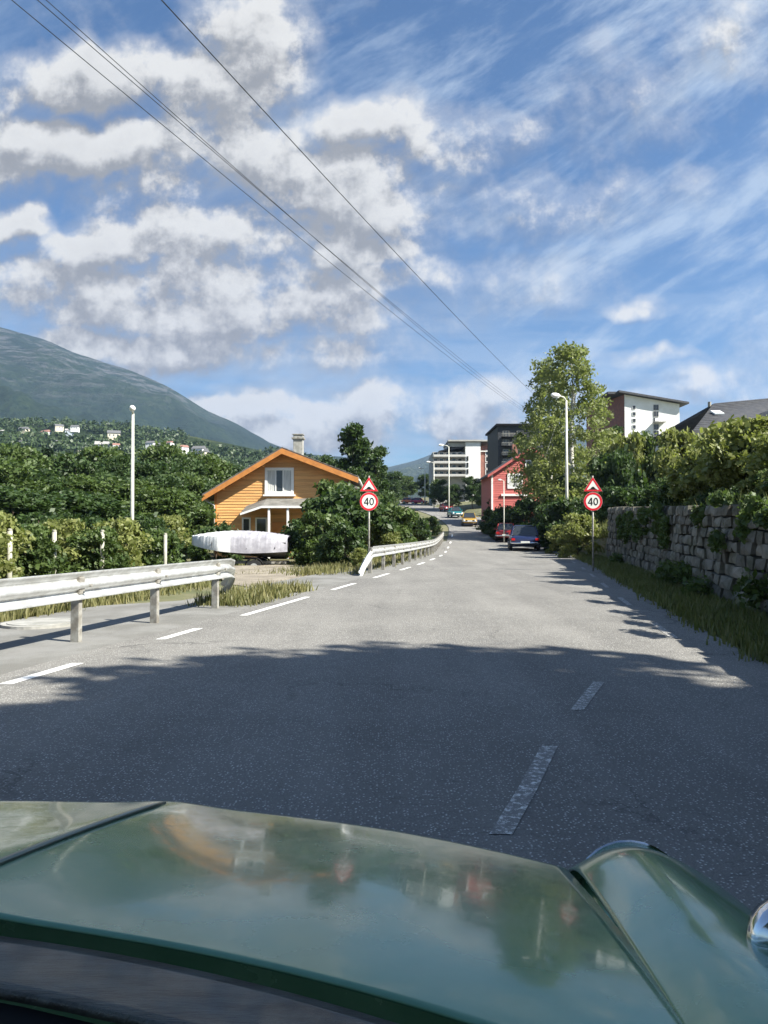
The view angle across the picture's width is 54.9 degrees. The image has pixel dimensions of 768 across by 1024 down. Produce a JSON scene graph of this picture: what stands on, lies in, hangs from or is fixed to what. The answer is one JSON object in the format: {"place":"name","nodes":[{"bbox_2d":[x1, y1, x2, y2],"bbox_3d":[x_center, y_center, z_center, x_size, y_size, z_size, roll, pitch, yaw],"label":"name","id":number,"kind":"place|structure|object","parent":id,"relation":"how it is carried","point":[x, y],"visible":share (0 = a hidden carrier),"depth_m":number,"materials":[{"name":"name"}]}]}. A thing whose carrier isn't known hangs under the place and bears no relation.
{"place":"outdoors","nodes":[
{"label":"outdoors","id":0,"kind":"place"},
{"bbox_2d":[1,424,268,454],"bbox_3d":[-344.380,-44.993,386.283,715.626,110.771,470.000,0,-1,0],"label":"hillside","id":1,"kind":"structure","parent":0,"point":[191,438],"depth_m":580.45,"materials":[{"name":"leaf"},{"name":"grass"}]},
{"bbox_2d":[0,416,405,503],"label":"woodland","id":2,"kind":"object","parent":1,"relation":"on","point":[73,443],"visible":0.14,"depth_m":488.91,"materials":[{"name":"green plant"}]},
{"bbox_2d":[0,327,344,460],"bbox_3d":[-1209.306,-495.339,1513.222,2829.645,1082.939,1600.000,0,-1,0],"label":"mountain","id":3,"kind":"structure","parent":0,"point":[44,379],"depth_m":1801.23,"materials":[{"name":"green plant"}]},
{"bbox_2d":[0,547,433,621],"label":"grass","id":4,"kind":"structure","parent":0,"point":[265,591],"depth_m":14.53,"materials":[{"name":"green plant"}]},
{"bbox_2d":[0,541,445,674],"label":"pavement","id":5,"kind":"structure","parent":0,"point":[105,625],"depth_m":10.16,"materials":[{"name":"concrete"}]},
{"bbox_2d":[0,618,70,629],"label":"road marking","id":6,"kind":"object","parent":5,"relation":"on","point":[35,623],"visible":0.79,"depth_m":10.12,"materials":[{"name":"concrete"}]},
{"bbox_2d":[0,558,234,641],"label":"guard rail","id":7,"kind":"object","parent":5,"relation":"on","point":[75,588],"visible":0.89,"depth_m":9.23,"materials":[{"name":"metal"}]},
{"bbox_2d":[360,476,377,546],"bbox_3d":[-0.488,0.543,24.023,0.600,3.448,0.081,0,-1,-2],"label":"road sign","id":8,"kind":"object","parent":5,"relation":"on","point":[368,501],"visible":0.94,"depth_m":24.01,"materials":[{"name":"metal"}]},
{"bbox_2d":[358,531,443,575],"bbox_3d":[2.391,1.837,40.724,0.789,1.618,38.802,0,-1,8],"label":"guard rail","id":9,"kind":"object","parent":5,"relation":"on","point":[432,546],"visible":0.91,"depth_m":27.78,"materials":[{"name":"metal"}]},
{"bbox_2d":[222,564,309,586],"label":"driveway","id":10,"kind":"structure","parent":0,"point":[249,575],"depth_m":22.87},
{"bbox_2d":[201,434,362,558],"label":"wooden house","id":11,"kind":"structure","parent":0,"point":[271,492],"depth_m":45.00,"materials":[{"name":"orange wood"}]},
{"bbox_2d":[265,468,293,493],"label":"window","id":12,"kind":"structure","parent":11,"relation":"in","point":[277,480],"depth_m":45.00,"materials":[{"name":"white paint"}]},
{"bbox_2d":[0,501,767,909],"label":"road","id":13,"kind":"structure","parent":0,"point":[468,685],"depth_m":5.16,"materials":[{"name":"grey asphalt"}]},
{"bbox_2d":[0,801,767,1023],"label":"green car","id":14,"kind":"object","parent":13,"relation":"on","point":[154,912],"visible":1,"depth_m":0.92,"materials":[{"name":"paint"}]},
{"bbox_2d":[506,525,540,549],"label":"car","id":15,"kind":"object","parent":13,"relation":"on","point":[523,535],"visible":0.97,"depth_m":46.19,"materials":[{"name":"blue paint"}]},
{"bbox_2d":[0,0,767,466],"label":"sky","id":16,"kind":"structure","parent":0,"point":[593,174],"materials":[{"name":"blue"}]},
{"bbox_2d":[113,497,767,663],"bbox_3d":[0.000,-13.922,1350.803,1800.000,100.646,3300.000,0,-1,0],"label":"ground","id":17,"kind":"structure","parent":0,"point":[466,507],"depth_m":38.84,"materials":[{"name":"green plant"}]},
{"bbox_2d":[0,510,35,578],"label":"shrub","id":18,"kind":"object","parent":17,"relation":"on","point":[8,521],"visible":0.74,"depth_m":15.07,"materials":[{"name":"green plant"}]},
{"bbox_2d":[0,456,53,513],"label":"broadleaf tree","id":19,"kind":"object","parent":17,"relation":"on","point":[17,474],"visible":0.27,"depth_m":34.29,"materials":[{"name":"green plant"}]},
{"bbox_2d":[0,441,57,475],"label":"broadleaf tree","id":20,"kind":"object","parent":17,"relation":"on","point":[22,453],"visible":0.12,"depth_m":49.23,"materials":[{"name":"green plant"}]},
{"bbox_2d":[0,522,71,576],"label":"shrub","id":21,"kind":"object","parent":17,"relation":"on","point":[35,561],"visible":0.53,"depth_m":16.66,"materials":[{"name":"green plant"}]},
{"bbox_2d":[0,483,77,521],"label":"broadleaf tree","id":22,"kind":"object","parent":17,"relation":"on","point":[15,502],"visible":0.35,"depth_m":28.95,"materials":[{"name":"green plant"}]},
{"bbox_2d":[22,467,74,495],"bbox_3d":[-18.144,0.283,38.164,5.698,5.122,5.111,0,-1,-8],"label":"broadleaf tree","id":23,"kind":"object","parent":17,"relation":"on","point":[42,475],"visible":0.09,"depth_m":37.14,"materials":[{"name":"green plant"}]},
{"bbox_2d":[14,508,82,574],"bbox_3d":[-10.951,1.262,24.093,2.788,2.805,2.976,-1,-2,44],"label":"shrub","id":24,"kind":"object","parent":17,"relation":"on","point":[36,517],"visible":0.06,"depth_m":24.17,"materials":[{"name":"green plant"}]},
{"bbox_2d":[26,517,92,575],"bbox_3d":[-8.399,1.093,19.016,1.853,1.967,1.742,0,-1,4],"label":"shrub","id":25,"kind":"object","parent":17,"relation":"on","point":[64,528],"visible":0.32,"depth_m":18.67,"materials":[{"name":"green plant"}]},
{"bbox_2d":[46,451,113,478],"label":"broadleaf tree","id":26,"kind":"object","parent":17,"relation":"on","point":[63,463],"visible":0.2,"depth_m":54.23,"materials":[{"name":"green plant"}]},
{"bbox_2d":[56,472,116,497],"bbox_3d":[-17.198,0.362,39.999,5.629,5.055,5.392,-1,-2,31],"label":"broadleaf tree","id":27,"kind":"object","parent":17,"relation":"on","point":[82,482],"visible":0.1,"depth_m":39.68,"materials":[{"name":"green plant"}]},
{"bbox_2d":[66,511,109,568],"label":"shrub","id":28,"kind":"object","parent":17,"relation":"on","point":[91,519],"visible":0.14,"depth_m":25.77,"materials":[{"name":"green plant"}]},
{"bbox_2d":[49,489,145,521],"bbox_3d":[-13.486,0.806,33.952,5.698,3.780,5.111,1,-2,-37],"label":"broadleaf tree","id":29,"kind":"object","parent":17,"relation":"on","point":[102,504],"visible":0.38,"depth_m":32.81,"materials":[{"name":"green plant"}]},
{"bbox_2d":[61,525,134,572],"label":"shrub","id":30,"kind":"object","parent":17,"relation":"on","point":[90,560],"visible":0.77,"depth_m":18.56,"materials":[{"name":"green plant"}]},
{"bbox_2d":[70,444,126,466],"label":"broadleaf tree","id":31,"kind":"object","parent":17,"relation":"on","point":[94,453],"visible":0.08,"depth_m":64.82,"materials":[{"name":"green plant"}]},
{"bbox_2d":[88,516,153,569],"bbox_3d":[-7.832,1.335,22.075,2.173,2.453,2.311,0,-1,-11],"label":"shrub","id":32,"kind":"object","parent":17,"relation":"on","point":[134,537],"visible":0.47,"depth_m":21.73,"materials":[{"name":"green plant"}]},
{"bbox_2d":[90,477,163,513],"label":"broadleaf tree","id":33,"kind":"object","parent":17,"relation":"on","point":[118,487],"visible":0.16,"depth_m":40.78,"materials":[{"name":"green plant"}]},
{"bbox_2d":[97,453,161,480],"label":"broadleaf tree","id":34,"kind":"object","parent":17,"relation":"on","point":[121,466],"visible":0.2,"depth_m":59.11,"materials":[{"name":"green plant"}]},
{"bbox_2d":[129,405,135,519],"bbox_3d":[-10.120,-0.951,29.728,0.254,6.628,0.810,0,-2,-11],"label":"street lamp","id":35,"kind":"object","parent":17,"relation":"on","point":[132,408],"visible":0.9,"depth_m":29.99,"materials":[{"name":"white metal"}]},
{"bbox_2d":[123,528,185,565],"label":"shrub","id":36,"kind":"object","parent":17,"relation":"on","point":[148,558],"visible":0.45,"depth_m":23.89,"materials":[{"name":"green plant"}]},
{"bbox_2d":[134,512,187,559],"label":"shrub","id":37,"kind":"object","parent":17,"relation":"on","point":[147,522],"visible":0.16,"depth_m":30.09,"materials":[{"name":"green plant"}]},
{"bbox_2d":[134,440,188,473],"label":"broadleaf tree","id":38,"kind":"object","parent":17,"relation":"on","point":[155,453],"visible":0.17,"depth_m":70.73,"materials":[{"name":"green plant"}]},
{"bbox_2d":[134,474,195,506],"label":"broadleaf tree","id":39,"kind":"object","parent":17,"relation":"on","point":[165,481],"visible":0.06,"depth_m":49.45,"materials":[{"name":"green plant"}]},
{"bbox_2d":[124,485,220,538],"bbox_3d":[-11.826,0.723,40.071,5.629,4.290,5.392,1,-2,-41],"label":"broadleaf tree","id":40,"kind":"object","parent":17,"relation":"on","point":[171,501],"visible":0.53,"depth_m":39.00,"materials":[{"name":"green plant"}]},
{"bbox_2d":[157,513,191,553],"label":"shrub","id":41,"kind":"object","parent":17,"relation":"on","point":[175,522],"visible":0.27,"depth_m":33.67,"materials":[{"name":"green plant"}]},
{"bbox_2d":[153,453,214,484],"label":"broadleaf tree","id":42,"kind":"object","parent":17,"relation":"on","point":[176,464],"visible":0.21,"depth_m":63.20,"materials":[{"name":"green plant"}]},
{"bbox_2d":[168,471,213,554],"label":"broadleaf tree","id":43,"kind":"object","parent":17,"relation":"on","point":[195,483],"visible":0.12,"depth_m":53.81,"materials":[{"name":"green plant"}]},
{"bbox_2d":[181,449,234,482],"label":"broadleaf tree","id":44,"kind":"object","parent":17,"relation":"on","point":[217,466],"visible":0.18,"depth_m":68.93,"materials":[{"name":"green plant"}]},
{"bbox_2d":[186,520,244,565],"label":"shrub","id":45,"kind":"object","parent":17,"relation":"on","point":[196,550],"visible":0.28,"depth_m":33.53,"materials":[{"name":"green plant"}]},
{"bbox_2d":[191,557,288,564],"bbox_3d":[-6.092,2.135,29.955,4.368,0.680,2.040,0,-1,0],"label":"trailer","id":46,"kind":"object","parent":17,"relation":"on","point":[259,561],"visible":0.61,"depth_m":29.47,"materials":[{"name":"metal"}]},
{"bbox_2d":[192,530,292,557],"bbox_3d":[-5.797,1.307,29.976,3.976,1.117,1.921,0,-1,0],"label":"covered boat","id":47,"kind":"object","parent":17,"relation":"on","point":[258,543],"visible":1,"depth_m":29.09,"materials":[{"name":"white fabric"}]},
{"bbox_2d":[285,518,325,564],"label":"shrub","id":48,"kind":"object","parent":17,"relation":"on","point":[292,528],"visible":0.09,"depth_m":32.48,"materials":[{"name":"green plant"}]},
{"bbox_2d":[286,509,348,565],"bbox_3d":[-2.685,1.244,30.056,2.726,2.722,2.836,1,-2,-44],"label":"shrub","id":49,"kind":"object","parent":17,"relation":"on","point":[311,530],"visible":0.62,"depth_m":29.60,"materials":[{"name":"green plant"}]},
{"bbox_2d":[279,487,371,542],"bbox_3d":[-2.666,0.901,35.635,4.170,4.196,4.451,1,-2,-31],"label":"shrub","id":50,"kind":"object","parent":17,"relation":"on","point":[317,504],"visible":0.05,"depth_m":35.29,"materials":[{"name":"green plant"}]},
{"bbox_2d":[312,520,367,564],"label":"shrub","id":51,"kind":"object","parent":17,"relation":"on","point":[341,534],"visible":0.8,"depth_m":27.52,"materials":[{"name":"green plant"}]},
{"bbox_2d":[300,478,382,539],"bbox_3d":[-2.360,0.685,38.285,4.900,4.893,5.097,0,-2,-14],"label":"shrub","id":52,"kind":"object","parent":17,"relation":"on","point":[323,486],"visible":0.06,"depth_m":37.76,"materials":[{"name":"green plant"}]},
{"bbox_2d":[332,421,379,488],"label":"broadleaf tree","id":53,"kind":"object","parent":17,"relation":"on","point":[355,451],"visible":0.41,"depth_m":57.73,"materials":[{"name":"green plant"}]},
{"bbox_2d":[320,484,399,554],"bbox_3d":[-1.883,0.799,33.835,4.354,4.104,4.078,1,-2,-43],"label":"shrub","id":54,"kind":"object","parent":17,"relation":"on","point":[347,507],"visible":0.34,"depth_m":33.20,"materials":[{"name":"green plant"}]},
{"bbox_2d":[349,547,372,566],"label":"shrub","id":55,"kind":"object","parent":17,"relation":"on","point":[357,556],"visible":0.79,"depth_m":25.75,"materials":[{"name":"green plant"}]},
{"bbox_2d":[362,445,393,503],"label":"broadleaf tree","id":56,"kind":"object","parent":17,"relation":"on","point":[375,468],"visible":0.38,"depth_m":65.78,"materials":[{"name":"green plant"}]},
{"bbox_2d":[363,523,402,557],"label":"shrub","id":57,"kind":"object","parent":17,"relation":"on","point":[381,538],"visible":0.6,"depth_m":33.67,"materials":[{"name":"green plant"}]},
{"bbox_2d":[382,471,404,499],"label":"broadleaf tree","id":58,"kind":"object","parent":17,"relation":"on","point":[394,479],"visible":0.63,"depth_m":149.35,"materials":[{"name":"green plant"}]},
{"bbox_2d":[370,501,417,555],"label":"shrub","id":59,"kind":"object","parent":17,"relation":"on","point":[400,515],"visible":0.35,"depth_m":39.58,"materials":[{"name":"green plant"}]},
{"bbox_2d":[398,476,417,497],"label":"broadleaf tree","id":60,"kind":"object","parent":17,"relation":"on","point":[408,488],"visible":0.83,"depth_m":188.97,"materials":[{"name":"green plant"}]},
{"bbox_2d":[395,508,432,541],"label":"shrub","id":61,"kind":"object","parent":17,"relation":"on","point":[420,530],"visible":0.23,"depth_m":49.59,"materials":[{"name":"green plant"}]},
{"bbox_2d":[412,474,428,496],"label":"broadleaf tree","id":62,"kind":"object","parent":17,"relation":"on","point":[422,481],"visible":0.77,"depth_m":169.30,"materials":[{"name":"green plant"}]},
{"bbox_2d":[427,479,447,504],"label":"broadleaf tree","id":63,"kind":"object","parent":17,"relation":"on","point":[436,490],"visible":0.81,"depth_m":129.34,"materials":[{"name":"green plant"}]},
{"bbox_2d":[442,484,463,506],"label":"broadleaf tree","id":64,"kind":"object","parent":17,"relation":"on","point":[455,497],"visible":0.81,"depth_m":119.52,"materials":[{"name":"green plant"}]},
{"bbox_2d":[429,440,487,505],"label":"apartment block","id":65,"kind":"structure","parent":17,"relation":"on","point":[467,458],"depth_m":150.84,"materials":[{"name":"concrete"}]},
{"bbox_2d":[459,476,480,508],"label":"broadleaf tree","id":66,"kind":"object","parent":17,"relation":"on","point":[472,487],"visible":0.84,"depth_m":119.32,"materials":[{"name":"green plant"}]},
{"bbox_2d":[481,504,524,539],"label":"shrub","id":67,"kind":"object","parent":17,"relation":"on","point":[495,518],"visible":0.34,"depth_m":61.18,"materials":[{"name":"green plant"}]},
{"bbox_2d":[476,444,543,521],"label":"wooden house","id":68,"kind":"structure","parent":17,"relation":"on","point":[491,487],"depth_m":82.09,"materials":[{"name":"red painted wood"},{"name":"white paint"},{"name":"dark tile"}]},
{"bbox_2d":[485,424,560,472],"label":"apartment block","id":69,"kind":"structure","parent":17,"relation":"on","point":[499,440],"depth_m":118.37,"materials":[{"name":"grey concrete"}]},
{"bbox_2d":[501,495,549,527],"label":"shrub","id":70,"kind":"object","parent":17,"relation":"on","point":[519,511],"visible":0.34,"depth_m":59.05,"materials":[{"name":"green plant"}]},
{"bbox_2d":[520,498,564,546],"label":"shrub","id":71,"kind":"object","parent":17,"relation":"on","point":[539,511],"visible":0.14,"depth_m":51.62,"materials":[{"name":"green plant"}]},
{"bbox_2d":[503,356,589,501],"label":"birch tree","id":72,"kind":"object","parent":17,"relation":"on","point":[539,388],"visible":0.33,"depth_m":65.78,"materials":[{"name":"green plant"}]},
{"bbox_2d":[544,524,570,553],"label":"shrub","id":73,"kind":"object","parent":17,"relation":"on","point":[553,535],"visible":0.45,"depth_m":41.75,"materials":[{"name":"green plant"}]},
{"bbox_2d":[551,393,567,498],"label":"street lamp","id":74,"kind":"object","parent":17,"relation":"on","point":[555,395],"visible":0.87,"depth_m":46.05,"materials":[{"name":"grey metal"}]},
{"bbox_2d":[533,496,591,551],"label":"shrub","id":75,"kind":"object","parent":17,"relation":"on","point":[559,509],"visible":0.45,"depth_m":45.47,"materials":[{"name":"green plant"}]},
{"bbox_2d":[508,339,622,509],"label":"birch tree","id":76,"kind":"object","parent":17,"relation":"on","point":[579,370],"visible":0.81,"depth_m":59.42,"materials":[{"name":"green plant"}]},
{"bbox_2d":[545,475,589,502],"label":"tree","id":77,"kind":"object","parent":17,"relation":"on","point":[575,485],"visible":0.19,"depth_m":59.15,"materials":[{"name":"green plant"}]},
{"bbox_2d":[555,512,602,557],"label":"shrub","id":78,"kind":"object","parent":17,"relation":"on","point":[576,529],"visible":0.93,"depth_m":35.51,"materials":[{"name":"green plant"}]},
{"bbox_2d":[584,476,601,570],"bbox_3d":[6.789,0.543,24.023,0.600,3.448,0.081,0,-1,3],"label":"road sign","id":79,"kind":"object","parent":17,"relation":"on","point":[592,501],"visible":0.96,"depth_m":24.01,"materials":[{"name":"metal"}]},
{"bbox_2d":[586,444,650,514],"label":"shrub","id":80,"kind":"object","parent":17,"relation":"on","point":[620,465],"visible":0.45,"depth_m":45.91,"materials":[{"name":"green plant"}]},
{"bbox_2d":[599,484,651,510],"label":"shrub","id":81,"kind":"object","parent":17,"relation":"on","point":[617,496],"visible":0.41,"depth_m":37.79,"materials":[{"name":"green plant"}]},
{"bbox_2d":[606,430,652,480],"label":"shrub","id":82,"kind":"object","parent":17,"relation":"on","point":[633,440],"visible":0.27,"depth_m":49.48,"materials":[{"name":"green plant"}]},
{"bbox_2d":[585,390,688,480],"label":"tower block","id":83,"kind":"structure","parent":17,"relation":"on","point":[638,412],"depth_m":125.48,"materials":[{"name":"white plaster"},{"name":"reddish-brown brick"},{"name":"glass"}]},
{"bbox_2d":[635,483,656,506],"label":"shrub","id":84,"kind":"object","parent":17,"relation":"on","point":[649,494],"visible":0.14,"depth_m":27.14,"materials":[{"name":"green plant"}]},
{"bbox_2d":[639,430,663,488],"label":"shrub","id":85,"kind":"object","parent":17,"relation":"on","point":[649,453],"visible":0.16,"depth_m":49.58,"materials":[{"name":"green plant"}]},
{"bbox_2d":[561,529,767,663],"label":"grass","id":86,"kind":"structure","parent":17,"relation":"on","point":[742,630],"depth_m":11.38,"materials":[{"name":"green plant"}]},
{"bbox_2d":[653,475,687,505],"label":"shrub","id":87,"kind":"object","parent":17,"relation":"on","point":[664,487],"visible":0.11,"depth_m":23.01,"materials":[{"name":"green plant"}]},
{"bbox_2d":[648,426,702,487],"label":"shrub","id":88,"kind":"object","parent":17,"relation":"on","point":[671,441],"visible":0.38,"depth_m":39.55,"materials":[{"name":"green plant"}]},
{"bbox_2d":[596,487,767,538],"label":"grass","id":89,"kind":"structure","parent":17,"relation":"on","point":[604,531],"depth_m":19.25,"materials":[{"name":"green plant"}]},
{"bbox_2d":[666,461,705,504],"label":"shrub","id":90,"kind":"object","parent":17,"relation":"on","point":[690,501],"visible":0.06,"depth_m":20.67,"materials":[{"name":"green plant"}]},
{"bbox_2d":[605,504,767,611],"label":"stone wall","id":91,"kind":"structure","parent":17,"relation":"on","point":[724,570],"depth_m":14.65,"materials":[{"name":"grey stone"}]},
{"bbox_2d":[609,489,767,609],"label":"ground cover","id":92,"kind":"object","parent":91,"relation":"attached to","point":[755,510],"visible":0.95,"depth_m":13.72,"materials":[{"name":"green plant"}]},
{"bbox_2d":[665,437,715,503],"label":"shrub","id":93,"kind":"object","parent":17,"relation":"on","point":[676,467],"visible":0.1,"depth_m":20.93,"materials":[{"name":"green plant"}]},
{"bbox_2d":[673,433,728,492],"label":"shrub","id":94,"kind":"object","parent":17,"relation":"on","point":[684,480],"visible":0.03,"depth_m":19.05,"materials":[{"name":"green plant"}]},
{"bbox_2d":[687,420,736,492],"bbox_3d":[9.276,-0.950,18.916,2.907,2.940,2.734,-1,-2,38],"label":"shrub","id":95,"kind":"object","parent":17,"relation":"on","point":[705,432],"visible":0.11,"depth_m":19.14,"materials":[{"name":"green plant"}]},
{"bbox_2d":[693,423,767,495],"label":"shrub","id":96,"kind":"object","parent":17,"relation":"on","point":[731,461],"visible":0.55,"depth_m":16.74,"materials":[{"name":"green plant"}]},
{"bbox_2d":[704,414,767,490],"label":"shrub","id":97,"kind":"object","parent":17,"relation":"on","point":[730,425],"visible":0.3,"depth_m":16.93,"materials":[{"name":"green plant"}]},
{"bbox_2d":[735,431,767,492],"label":"shrub","id":98,"kind":"object","parent":17,"relation":"on","point":[761,441],"visible":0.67,"depth_m":14.17,"materials":[{"name":"green plant"}]},
{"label":"utility pole","id":99,"kind":"object","parent":17,"relation":"on","visible":0},
{"bbox_2d":[12,0,517,407],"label":"power line","id":100,"kind":"object","parent":99,"relation":"attached to","point":[205,160],"visible":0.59,"depth_m":15.00,"materials":[{"name":"black metal"}]},
{"bbox_2d":[37,0,533,413],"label":"power line","id":101,"kind":"object","parent":99,"relation":"attached to","point":[226,162],"visible":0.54,"depth_m":15.79,"materials":[{"name":"black metal"}]},
{"bbox_2d":[46,0,529,413],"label":"power line","id":102,"kind":"object","parent":99,"relation":"attached to","point":[228,162],"visible":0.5,"depth_m":16.50,"materials":[{"name":"black metal"}]},
{"bbox_2d":[161,0,539,399],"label":"power line","id":103,"kind":"object","parent":99,"relation":"attached to","point":[302,152],"visible":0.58,"depth_m":16.28,"materials":[{"name":"black metal"}]},
{"bbox_2d":[387,431,586,497],"bbox_3d":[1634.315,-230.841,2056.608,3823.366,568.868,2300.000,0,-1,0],"label":"hill","id":104,"kind":"structure","parent":0,"point":[411,469],"depth_m":2424.52,"materials":[{"name":"green plant"}]},
{"bbox_2d":[653,398,767,477],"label":"house","id":105,"kind":"structure","parent":0,"point":[715,412],"depth_m":49.34,"materials":[{"name":"tile"}]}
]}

